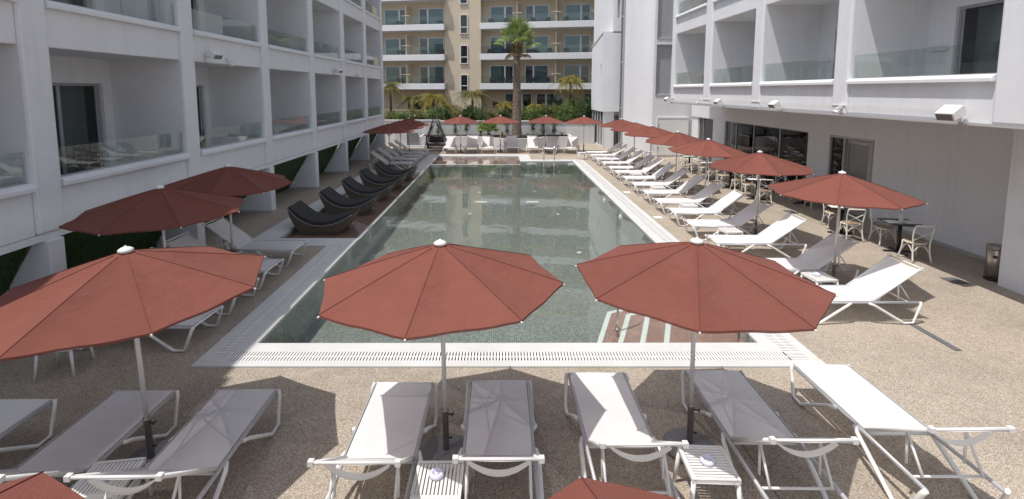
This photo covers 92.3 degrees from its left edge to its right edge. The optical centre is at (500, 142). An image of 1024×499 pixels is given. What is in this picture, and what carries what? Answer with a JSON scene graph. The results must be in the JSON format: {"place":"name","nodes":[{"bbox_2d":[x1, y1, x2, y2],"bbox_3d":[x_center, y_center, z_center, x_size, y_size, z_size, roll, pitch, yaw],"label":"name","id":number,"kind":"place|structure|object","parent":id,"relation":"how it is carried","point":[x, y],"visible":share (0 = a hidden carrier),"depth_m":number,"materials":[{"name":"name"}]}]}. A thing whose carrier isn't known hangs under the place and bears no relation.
{"place":"outdoors","nodes":[
{"label":"outdoors","id":0,"kind":"place"},
{"bbox_2d":[287,159,519,237],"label":"pool ledge floor","id":1,"kind":"structure","parent":0,"point":[357,226],"depth_m":16.26,"materials":[{"name":"red tile"}]},
{"bbox_2d":[286,200,360,234],"bbox_3d":[-5.197,2.211,14.551,1.871,0.828,0.958,0,6,0],"label":"daybed","id":2,"kind":"object","parent":1,"relation":"on","point":[305,219],"visible":1,"depth_m":14.13,"materials":[{"name":"wicker"}]},
{"bbox_2d":[318,186,380,215],"bbox_3d":[-5.097,1.982,16.738,1.871,0.828,0.958,0,6,1],"label":"daybed","id":3,"kind":"object","parent":1,"relation":"on","point":[333,201],"visible":0.98,"depth_m":16.32,"materials":[{"name":"wicker"}]},
{"bbox_2d":[341,176,395,201],"bbox_3d":[-5.027,1.763,18.827,1.871,0.828,0.958,0,6,1],"label":"daybed","id":4,"kind":"object","parent":1,"relation":"on","point":[353,188],"visible":0.96,"depth_m":18.41,"materials":[{"name":"fabric"}]},
{"bbox_2d":[358,168,407,190],"bbox_3d":[-4.957,1.550,20.865,1.871,0.828,0.958,0,6,3],"label":"daybed","id":5,"kind":"object","parent":1,"relation":"on","point":[368,177],"visible":0.91,"depth_m":20.46,"materials":[{"name":"fabric"}]},
{"bbox_2d":[373,161,417,180],"bbox_3d":[-4.878,1.331,22.953,1.871,0.828,0.958,1,6,5],"label":"daybed","id":6,"kind":"object","parent":1,"relation":"on","point":[382,169],"visible":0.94,"depth_m":22.57,"materials":[{"name":"wicker"}]},
{"bbox_2d":[395,132,430,146],"bbox_3d":[-6.275,-0.330,36.263,2.550,1.100,2.400,0,6,0],"label":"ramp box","id":7,"kind":"object","parent":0,"point":[413,136],"visible":0.7,"depth_m":35.22,"materials":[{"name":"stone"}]},
{"bbox_2d":[297,174,631,342],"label":"pool floor","id":8,"kind":"structure","parent":0,"point":[506,217],"depth_m":16.14,"materials":[{"name":"tile"}]},
{"bbox_2d":[597,309,744,342],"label":"pool steps","id":9,"kind":"structure","parent":8,"relation":"on","point":[635,328],"depth_m":8.79,"materials":[{"name":"red tile"}]},
{"bbox_2d":[384,116,601,141],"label":"garden terrace","id":10,"kind":"structure","parent":0,"point":[564,120],"depth_m":38.38,"materials":[{"name":"concrete"}]},
{"bbox_2d":[383,81,407,119],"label":"feather palm","id":11,"kind":"object","parent":10,"relation":"on","point":[387,87],"visible":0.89,"depth_m":41.73,"materials":[{"name":"green plant"}]},
{"bbox_2d":[392,94,423,116],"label":"feather palm","id":12,"kind":"object","parent":10,"relation":"on","point":[409,98],"visible":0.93,"depth_m":41.87,"materials":[{"name":"green plant"}]},
{"bbox_2d":[415,93,454,112],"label":"feather palm","id":13,"kind":"object","parent":10,"relation":"on","point":[429,98],"visible":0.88,"depth_m":41.30,"materials":[{"name":"green plant"}]},
{"bbox_2d":[448,89,493,116],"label":"feather palm","id":14,"kind":"object","parent":10,"relation":"on","point":[467,94],"visible":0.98,"depth_m":41.31,"materials":[{"name":"green plant"}]},
{"bbox_2d":[381,0,594,115],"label":"beige hotel","id":15,"kind":"structure","parent":10,"relation":"on","point":[465,34],"depth_m":51.83,"materials":[{"name":"paint"}]},
{"bbox_2d":[384,9,404,24],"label":"window","id":16,"kind":"structure","parent":15,"relation":"in","point":[390,14],"depth_m":53.82,"materials":[{"name":"teal glass"}]},
{"bbox_2d":[385,66,405,83],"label":"window","id":17,"kind":"structure","parent":15,"relation":"in","point":[392,72],"depth_m":54.46,"materials":[{"name":"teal glass"}]},
{"bbox_2d":[385,38,405,54],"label":"window","id":18,"kind":"structure","parent":15,"relation":"in","point":[390,44],"depth_m":54.16,"materials":[{"name":"teal glass"}]},
{"bbox_2d":[419,37,443,54],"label":"window","id":19,"kind":"structure","parent":15,"relation":"in","point":[432,45],"depth_m":53.44,"materials":[{"name":"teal glass"}]},
{"bbox_2d":[419,8,443,23],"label":"window","id":20,"kind":"structure","parent":15,"relation":"in","point":[429,15],"depth_m":53.10,"materials":[{"name":"teal glass"}]},
{"bbox_2d":[420,66,444,83],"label":"window","id":21,"kind":"structure","parent":15,"relation":"in","point":[432,74],"depth_m":53.76,"materials":[{"name":"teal glass"}]},
{"bbox_2d":[490,65,513,82],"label":"window","id":22,"kind":"structure","parent":15,"relation":"in","point":[497,72],"depth_m":52.40,"materials":[{"name":"teal glass"}]},
{"bbox_2d":[490,36,513,53],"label":"window","id":23,"kind":"structure","parent":15,"relation":"in","point":[496,49],"depth_m":52.18,"materials":[{"name":"teal glass"}]},
{"bbox_2d":[490,6,513,22],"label":"window","id":24,"kind":"structure","parent":15,"relation":"in","point":[497,13],"depth_m":51.78,"materials":[{"name":"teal glass"}]},
{"bbox_2d":[505,93,531,112],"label":"window","id":25,"kind":"structure","parent":15,"relation":"in","point":[526,98],"depth_m":52.30,"materials":[{"name":"teal glass"}]},
{"bbox_2d":[525,65,548,82],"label":"window","id":26,"kind":"structure","parent":15,"relation":"in","point":[531,71],"depth_m":51.77,"materials":[{"name":"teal glass"}]},
{"bbox_2d":[525,35,548,52],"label":"window","id":27,"kind":"structure","parent":15,"relation":"in","point":[544,39],"depth_m":51.40,"materials":[{"name":"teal glass"}]},
{"bbox_2d":[525,5,548,21],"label":"window","id":28,"kind":"structure","parent":15,"relation":"in","point":[540,12],"depth_m":51.11,"materials":[{"name":"teal glass"}]},
{"bbox_2d":[536,93,563,113],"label":"window","id":29,"kind":"structure","parent":15,"relation":"in","point":[548,98],"depth_m":51.80,"materials":[{"name":"teal glass"}]},
{"bbox_2d":[564,65,589,82],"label":"window","id":30,"kind":"structure","parent":15,"relation":"in","point":[582,70],"depth_m":51.00,"materials":[{"name":"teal glass"}]},
{"bbox_2d":[564,35,589,52],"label":"window","id":31,"kind":"structure","parent":15,"relation":"in","point":[574,43],"depth_m":50.75,"materials":[{"name":"teal glass"}]},
{"bbox_2d":[564,3,590,20],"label":"window","id":32,"kind":"structure","parent":15,"relation":"in","point":[576,12],"depth_m":50.41,"materials":[{"name":"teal glass"}]},
{"bbox_2d":[552,98,578,121],"bbox_3d":[5.153,-2.415,38.636,2.350,2.108,1.846,-5,7,-37],"label":"shrub","id":33,"kind":"object","parent":10,"relation":"on","point":[569,111],"visible":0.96,"depth_m":38.52,"materials":[{"name":"green plant"}]},
{"bbox_2d":[547,74,586,119],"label":"feather palm","id":34,"kind":"object","parent":10,"relation":"on","point":[570,80],"visible":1,"depth_m":40.65,"materials":[{"name":"green plant"}]},
{"bbox_2d":[569,93,590,119],"bbox_3d":[6.196,-2.640,38.972,1.901,2.569,1.873,2,6,21],"label":"shrub","id":35,"kind":"object","parent":10,"relation":"on","point":[583,108],"visible":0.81,"depth_m":38.62,"materials":[{"name":"green plant"}]},
{"bbox_2d":[433,157,572,164],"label":"pool water","id":36,"kind":"structure","parent":0,"point":[461,160],"depth_m":28.55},
{"bbox_2d":[261,162,755,342],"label":"pool wall","id":37,"kind":"structure","parent":0,"point":[295,323],"depth_m":16.41,"materials":[{"name":"tile"}]},
{"bbox_2d":[0,142,1023,498],"bbox_3d":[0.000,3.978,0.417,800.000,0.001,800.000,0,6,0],"label":"pool deck","id":38,"kind":"structure","parent":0,"point":[928,380],"depth_m":6.63,"materials":[{"name":"concrete"}]},
{"bbox_2d":[0,398,56,452],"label":"sun lounger","id":39,"kind":"object","parent":38,"relation":"on","point":[13,411],"visible":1,"depth_m":5.59,"materials":[{"name":"white metal"}]},
{"bbox_2d":[0,471,84,498],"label":"parasol","id":40,"kind":"object","parent":38,"relation":"on","point":[41,485],"visible":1,"depth_m":2.49,"materials":[{"name":"fabric"}]},
{"bbox_2d":[33,347,95,380],"bbox_3d":[-6.280,3.070,7.078,0.508,0.422,0.503,-1,6,-12],"label":"side table","id":41,"kind":"object","parent":38,"relation":"on","point":[57,361],"visible":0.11,"depth_m":6.90,"materials":[{"name":"white plastic"}]},
{"bbox_2d":[0,390,179,488],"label":"sun lounger","id":42,"kind":"object","parent":38,"relation":"on","point":[84,443],"visible":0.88,"depth_m":5.19,"materials":[{"name":"fabric"}]},
{"bbox_2d":[71,457,152,498],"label":"side table","id":43,"kind":"object","parent":38,"relation":"on","point":[84,488],"visible":0.62,"depth_m":4.67,"materials":[{"name":"white plastic"}]},
{"bbox_2d":[0,245,265,483],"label":"parasol","id":44,"kind":"object","parent":38,"relation":"on","point":[124,293],"visible":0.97,"depth_m":4.59,"materials":[{"name":"red fabric"}]},
{"bbox_2d":[74,305,223,351],"bbox_3d":[-5.753,2.692,7.955,2.117,0.984,0.868,0,6,2],"label":"sun lounger","id":45,"kind":"object","parent":38,"relation":"on","point":[191,322],"visible":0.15,"depth_m":7.64,"materials":[{"name":"white plastic"}]},
{"bbox_2d":[58,184,244,325],"bbox_3d":[-5.756,1.919,8.427,2.448,2.429,2.448,2,6,22],"label":"parasol","id":46,"kind":"object","parent":38,"relation":"on","point":[159,207],"visible":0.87,"depth_m":7.81,"materials":[{"name":"fabric"}]},
{"bbox_2d":[63,388,280,498],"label":"sun lounger","id":47,"kind":"object","parent":38,"relation":"on","point":[204,439],"visible":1,"depth_m":5.03,"materials":[{"name":"fabric"}]},
{"bbox_2d":[0,0,385,295],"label":"hotel wing","id":48,"kind":"structure","parent":38,"relation":"on","point":[102,102],"depth_m":11.86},
{"bbox_2d":[52,83,105,174],"bbox_3d":[-9.625,-0.112,10.591,0.409,2.317,2.144,0,6,0],"label":"sliding door","id":49,"kind":"structure","parent":48,"relation":"in","point":[69,99],"depth_m":11.25,"materials":[{"name":"glass"}]},
{"bbox_2d":[196,85,204,147],"bbox_3d":[-9.465,-0.526,14.539,0.090,2.317,2.144,0,6,0],"label":"sliding door","id":50,"kind":"structure","parent":48,"relation":"in","point":[199,87],"depth_m":15.52,"materials":[{"name":"metal"}]},
{"bbox_2d":[162,231,283,289],"bbox_3d":[-5.753,2.448,10.280,2.116,0.984,0.868,0,6,1],"label":"sun lounger","id":51,"kind":"object","parent":38,"relation":"on","point":[187,240],"visible":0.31,"depth_m":10.36,"materials":[{"name":"white plastic"}]},
{"bbox_2d":[164,164,292,251],"bbox_3d":[-5.931,1.671,10.808,2.448,2.430,2.448,-4,7,-34],"label":"parasol","id":52,"kind":"object","parent":38,"relation":"on","point":[227,180],"visible":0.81,"depth_m":10.30,"materials":[{"name":"fabric"}]},
{"bbox_2d":[202,217,307,266],"bbox_3d":[-5.753,2.311,11.588,2.116,0.984,0.868,0,6,2],"label":"sun lounger","id":53,"kind":"object","parent":38,"relation":"on","point":[220,228],"visible":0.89,"depth_m":11.55,"materials":[{"name":"white plastic"}]},
{"bbox_2d":[307,381,437,498],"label":"sun lounger","id":54,"kind":"object","parent":38,"relation":"on","point":[390,421],"visible":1,"depth_m":5.22,"materials":[{"name":"fabric"}]},
{"bbox_2d":[363,123,415,169],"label":"parasol","id":55,"kind":"object","parent":38,"relation":"on","point":[388,129],"visible":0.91,"depth_m":24.20,"materials":[{"name":"fabric"}]},
{"bbox_2d":[369,150,413,170],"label":"sun lounger","id":56,"kind":"object","parent":38,"relation":"on","point":[380,157],"visible":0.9,"depth_m":24.94,"materials":[{"name":"white plastic"}]},
{"bbox_2d":[424,114,447,151],"bbox_3d":[-4.350,-0.654,32.911,1.496,2.456,1.057,0,6,0],"label":"swing chair","id":57,"kind":"object","parent":38,"relation":"on","point":[435,141],"visible":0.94,"depth_m":33.04,"materials":[{"name":"black metal"}]},
{"bbox_2d":[410,461,467,498],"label":"side table","id":58,"kind":"object","parent":38,"relation":"on","point":[418,477],"visible":0.96,"depth_m":4.54,"materials":[{"name":"white plastic"}]},
{"bbox_2d":[317,239,564,473],"bbox_3d":[-0.641,2.244,5.367,2.448,2.435,2.447,-2,6,-16],"label":"parasol","id":59,"kind":"object","parent":38,"relation":"on","point":[441,288],"visible":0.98,"depth_m":4.74,"materials":[{"name":"fabric"}]},
{"bbox_2d":[440,115,480,152],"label":"parasol","id":60,"kind":"object","parent":38,"relation":"on","point":[460,120],"visible":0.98,"depth_m":31.46,"materials":[{"name":"fabric"}]},
{"bbox_2d":[358,120,594,142],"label":"garden wall","id":61,"kind":"structure","parent":38,"relation":"on","point":[575,130],"depth_m":37.48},
{"bbox_2d":[418,134,572,148],"bbox_3d":[-0.365,-0.083,35.635,11.130,0.740,3.700,0,6,0],"label":"planter","id":62,"kind":"object","parent":38,"relation":"on","point":[522,141],"visible":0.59,"depth_m":35.21,"materials":[{"name":"concrete"}]},
{"bbox_2d":[491,15,542,137],"bbox_3d":[1.112,-4.630,34.594,3.652,8.802,3.596,0,6,0],"label":"fan palm","id":63,"kind":"object","parent":62,"relation":"in","point":[513,28],"visible":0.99,"depth_m":34.38,"materials":[{"name":"green plant"}]},
{"bbox_2d":[452,380,544,498],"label":"sun lounger","id":64,"kind":"object","parent":38,"relation":"on","point":[499,418],"visible":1,"depth_m":5.28,"materials":[{"name":"fabric"}]},
{"bbox_2d":[481,115,518,151],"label":"parasol","id":65,"kind":"object","parent":38,"relation":"on","point":[500,120],"visible":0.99,"depth_m":31.77,"materials":[{"name":"fabric"}]},
{"bbox_2d":[191,154,824,367],"bbox_3d":[-0.975,2.263,19.048,11.466,0.530,23.898,0,6,0],"label":"pool coping","id":66,"kind":"object","parent":38,"relation":"on","point":[284,229],"visible":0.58,"depth_m":7.65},
{"bbox_2d":[207,160,809,360],"bbox_3d":[0.125,2.141,17.875,8.950,0.037,21.290,0,6,0],"label":"overflow grating","id":67,"kind":"object","parent":66,"relation":"in","point":[226,352],"visible":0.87,"depth_m":7.47,"materials":[{"name":"white plastic"}]},
{"bbox_2d":[527,115,564,151],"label":"parasol","id":68,"kind":"object","parent":38,"relation":"on","point":[545,120],"visible":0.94,"depth_m":31.74,"materials":[{"name":"fabric"}]},
{"bbox_2d":[565,116,603,151],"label":"parasol","id":69,"kind":"object","parent":38,"relation":"on","point":[584,120],"visible":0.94,"depth_m":31.13,"materials":[{"name":"fabric"}]},
{"bbox_2d":[549,476,677,498],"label":"parasol","id":70,"kind":"object","parent":38,"relation":"on","point":[581,487],"visible":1,"depth_m":2.48,"materials":[{"name":"fabric"}]},
{"bbox_2d":[595,147,636,166],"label":"sun lounger","id":71,"kind":"object","parent":38,"relation":"on","point":[625,154],"visible":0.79,"depth_m":26.41,"materials":[{"name":"white plastic"}]},
{"bbox_2d":[601,150,645,170],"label":"sun lounger","id":72,"kind":"object","parent":38,"relation":"on","point":[634,157],"visible":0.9,"depth_m":24.97,"materials":[{"name":"fabric"}]},
{"bbox_2d":[564,372,688,498],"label":"sun lounger","id":73,"kind":"object","parent":38,"relation":"on","point":[613,416],"visible":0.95,"depth_m":5.40,"materials":[{"name":"fabric"}]},
{"bbox_2d":[609,121,648,167],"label":"parasol","id":74,"kind":"object","parent":38,"relation":"on","point":[629,127],"visible":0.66,"depth_m":25.29,"materials":[{"name":"fabric"}]},
{"bbox_2d":[607,154,655,175],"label":"sun lounger","id":75,"kind":"object","parent":38,"relation":"on","point":[641,162],"visible":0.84,"depth_m":23.37,"materials":[{"name":"fabric"}]},
{"bbox_2d":[613,157,664,181],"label":"sun lounger","id":76,"kind":"object","parent":38,"relation":"on","point":[650,166],"visible":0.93,"depth_m":22.16,"materials":[{"name":"fabric"}]},
{"bbox_2d":[591,0,691,156],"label":"corner tower","id":77,"kind":"structure","parent":38,"relation":"on","point":[631,60],"depth_m":31.21,"materials":[{"name":"paint"}]},
{"bbox_2d":[655,45,671,95],"bbox_3d":[9.775,-4.327,29.545,0.950,3.050,0.230,0,6,0],"label":"window frame","id":78,"kind":"structure","parent":77,"relation":"in","point":[664,52],"depth_m":29.61,"materials":[{"name":"metal"}]},
{"bbox_2d":[657,0,673,38],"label":"window frame","id":79,"kind":"structure","parent":77,"relation":"in","point":[665,8],"depth_m":29.29,"materials":[{"name":"metal"}]},
{"bbox_2d":[656,117,688,156],"bbox_3d":[10.400,-0.321,29.841,1.920,2.420,0.074,0,6,0],"label":"sheet door","id":80,"kind":"structure","parent":77,"relation":"in","point":[671,124],"depth_m":29.76,"materials":[{"name":"white metal"}]},
{"bbox_2d":[624,125,671,175],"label":"parasol","id":81,"kind":"object","parent":38,"relation":"on","point":[651,131],"visible":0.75,"depth_m":22.45,"materials":[{"name":"fabric"}]},
{"bbox_2d":[621,162,674,187],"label":"sun lounger","id":82,"kind":"object","parent":38,"relation":"on","point":[662,171],"visible":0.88,"depth_m":20.63,"materials":[{"name":"fabric"}]},
{"bbox_2d":[630,167,689,195],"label":"sun lounger","id":83,"kind":"object","parent":38,"relation":"on","point":[680,173],"visible":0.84,"depth_m":19.15,"materials":[{"name":"fabric"}]},
{"bbox_2d":[645,131,701,188],"bbox_3d":[7.024,0.743,19.661,2.448,2.431,2.448,-3,7,-26],"label":"parasol","id":84,"kind":"object","parent":38,"relation":"on","point":[677,138],"visible":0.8,"depth_m":19.17,"materials":[{"name":"fabric"}]},
{"bbox_2d":[641,173,706,204],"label":"sun lounger","id":85,"kind":"object","parent":38,"relation":"on","point":[688,185],"visible":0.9,"depth_m":17.70,"materials":[{"name":"fabric"}]},
{"bbox_2d":[653,180,724,214],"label":"sun lounger","id":86,"kind":"object","parent":38,"relation":"on","point":[713,187],"visible":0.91,"depth_m":16.29,"materials":[{"name":"fabric"}]},
{"bbox_2d":[575,237,837,463],"bbox_3d":[2.120,2.233,5.436,2.448,2.431,2.448,0,6,-2],"label":"parasol","id":87,"kind":"object","parent":38,"relation":"on","point":[694,286],"visible":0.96,"depth_m":4.82,"materials":[{"name":"fabric"}]},
{"bbox_2d":[667,138,746,207],"bbox_3d":[6.971,1.058,16.667,2.448,2.433,2.447,-4,7,-36],"label":"parasol","id":88,"kind":"object","parent":38,"relation":"on","point":[707,148],"visible":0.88,"depth_m":16.09,"materials":[{"name":"fabric"}]},
{"bbox_2d":[672,444,741,498],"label":"side table","id":89,"kind":"object","parent":38,"relation":"on","point":[722,471],"visible":0.93,"depth_m":4.71,"materials":[{"name":"white plastic"}]},
{"bbox_2d":[667,189,746,225],"bbox_3d":[6.203,1.963,14.914,2.116,0.984,0.868,0,6,1],"label":"sun lounger","id":90,"kind":"object","parent":38,"relation":"on","point":[726,201],"visible":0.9,"depth_m":14.86,"materials":[{"name":"fabric"}]},
{"bbox_2d":[683,199,772,240],"bbox_3d":[6.203,2.107,13.533,2.117,0.984,0.868,0,6,1],"label":"sun lounger","id":91,"kind":"object","parent":38,"relation":"on","point":[741,218],"visible":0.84,"depth_m":13.48,"materials":[{"name":"fabric"}]},
{"bbox_2d":[705,212,807,257],"bbox_3d":[6.203,2.265,12.030,2.117,0.984,0.868,0,6,1],"label":"sun lounger","id":92,"kind":"object","parent":38,"relation":"on","point":[780,228],"visible":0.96,"depth_m":11.96,"materials":[{"name":"fabric"}]},
{"bbox_2d":[708,150,813,234],"bbox_3d":[6.899,1.415,13.222,2.448,2.426,2.448,-2,6,-14],"label":"parasol","id":93,"kind":"object","parent":38,"relation":"on","point":[759,163],"visible":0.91,"depth_m":12.65,"materials":[{"name":"fabric"}]},
{"bbox_2d":[681,370,858,498],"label":"sun lounger","id":94,"kind":"object","parent":38,"relation":"on","point":[744,411],"visible":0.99,"depth_m":5.36,"materials":[{"name":"fabric"}]},
{"bbox_2d":[767,231,859,284],"bbox_3d":[6.203,2.443,10.327,2.116,0.984,0.868,0,6,-1],"label":"sun lounger","id":95,"kind":"object","parent":38,"relation":"on","point":[818,255],"visible":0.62,"depth_m":10.27,"materials":[{"name":"white plastic"}]},
{"bbox_2d":[800,271,838,284],"bbox_3d":[6.200,2.807,9.595,0.508,0.422,0.503,-1,6,-5],"label":"side table","id":96,"kind":"object","parent":38,"relation":"on","point":[824,277],"visible":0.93,"depth_m":9.49,"materials":[{"name":"white plastic"}]},
{"bbox_2d":[824,204,858,235],"bbox_3d":[9.600,2.103,13.844,0.700,0.930,0.700,1,6,14],"label":"dining table","id":97,"kind":"object","parent":38,"relation":"on","point":[833,207],"visible":0.53,"depth_m":13.81,"materials":[{"name":"black metal"}]},
{"bbox_2d":[670,0,1023,294],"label":"hotel wing","id":98,"kind":"structure","parent":38,"relation":"on","point":[888,80],"depth_m":12.89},
{"bbox_2d":[726,121,807,183],"bbox_3d":[11.535,0.477,21.844,0.070,2.499,6.850,0,6,0],"label":"window frame","id":99,"kind":"structure","parent":98,"relation":"in","point":[754,131],"depth_m":22.32,"materials":[{"name":"metal"}]},
{"bbox_2d":[827,135,874,219],"bbox_3d":[11.480,1.068,16.199,0.140,2.500,1.996,0,6,0],"label":"terrace door","id":100,"kind":"structure","parent":98,"relation":"in","point":[857,157],"depth_m":15.87,"materials":[{"name":"glass"}]},
{"bbox_2d":[935,105,965,121],"bbox_3d":[8.490,-0.548,9.261,0.448,0.320,0.315,-1,6,-14],"label":"floodlight","id":101,"kind":"object","parent":98,"relation":"attached to","point":[951,113],"visible":1,"depth_m":9.16,"materials":[{"name":"white metal"}]},
{"bbox_2d":[954,0,1003,73],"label":"sliding door","id":102,"kind":"structure","parent":98,"relation":"in","point":[989,23],"depth_m":11.20,"materials":[{"name":"glass"}]},
{"bbox_2d":[766,170,927,284],"bbox_3d":[6.771,1.766,9.888,2.448,2.429,2.448,2,6,14],"label":"parasol","id":103,"kind":"object","parent":38,"relation":"on","point":[842,189],"visible":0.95,"depth_m":9.31,"materials":[{"name":"fabric"}]},
{"bbox_2d":[839,208,866,242],"bbox_3d":[9.423,2.177,13.213,0.462,0.926,0.592,1,6,9],"label":"cross back chair","id":104,"kind":"object","parent":38,"relation":"on","point":[851,223],"visible":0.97,"depth_m":13.07,"materials":[{"name":"white wood"}]},
{"bbox_2d":[818,254,924,323],"bbox_3d":[6.203,2.600,8.826,2.116,0.984,0.868,0,6,0],"label":"sun lounger","id":105,"kind":"object","parent":38,"relation":"on","point":[875,283],"visible":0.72,"depth_m":8.70,"materials":[{"name":"white plastic"}]},
{"bbox_2d":[867,208,896,245],"bbox_3d":[10.035,2.208,12.918,0.463,0.926,0.592,1,6,8],"label":"cross back chair","id":106,"kind":"object","parent":38,"relation":"on","point":[887,228],"visible":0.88,"depth_m":12.89,"materials":[{"name":"white wood"}]},
{"bbox_2d":[877,215,923,255],"bbox_3d":[9.930,2.270,12.253,0.700,0.930,0.700,1,6,8],"label":"dining table","id":107,"kind":"object","parent":38,"relation":"on","point":[900,222],"visible":0.85,"depth_m":12.23,"materials":[{"name":"black metal"}]},
{"bbox_2d":[790,364,1015,498],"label":"sun lounger","id":108,"kind":"object","parent":38,"relation":"on","point":[869,407],"visible":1,"depth_m":5.40,"materials":[{"name":"fabric"}]},
{"bbox_2d":[897,225,936,263],"bbox_3d":[9.815,2.345,11.609,0.462,0.926,0.592,1,6,5],"label":"cross back chair","id":109,"kind":"object","parent":38,"relation":"on","point":[913,241],"visible":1,"depth_m":11.47,"materials":[{"name":"wood"}]},
{"bbox_2d":[911,325,961,350],"bbox_3d":[7.080,3.174,8.024,0.110,0.008,0.840,0,6,0],"label":"deck drain","id":110,"kind":"object","parent":38,"relation":"on","point":[942,341],"visible":1,"depth_m":7.97,"materials":[{"name":"metal"}]},
{"bbox_2d":[983,243,1001,281],"bbox_3d":[10.493,2.547,10.436,0.352,0.760,0.334,-5,8,-40],"label":"waste bin","id":111,"kind":"object","parent":38,"relation":"on","point":[992,261],"visible":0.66,"depth_m":10.38,"materials":[{"name":"metal"}]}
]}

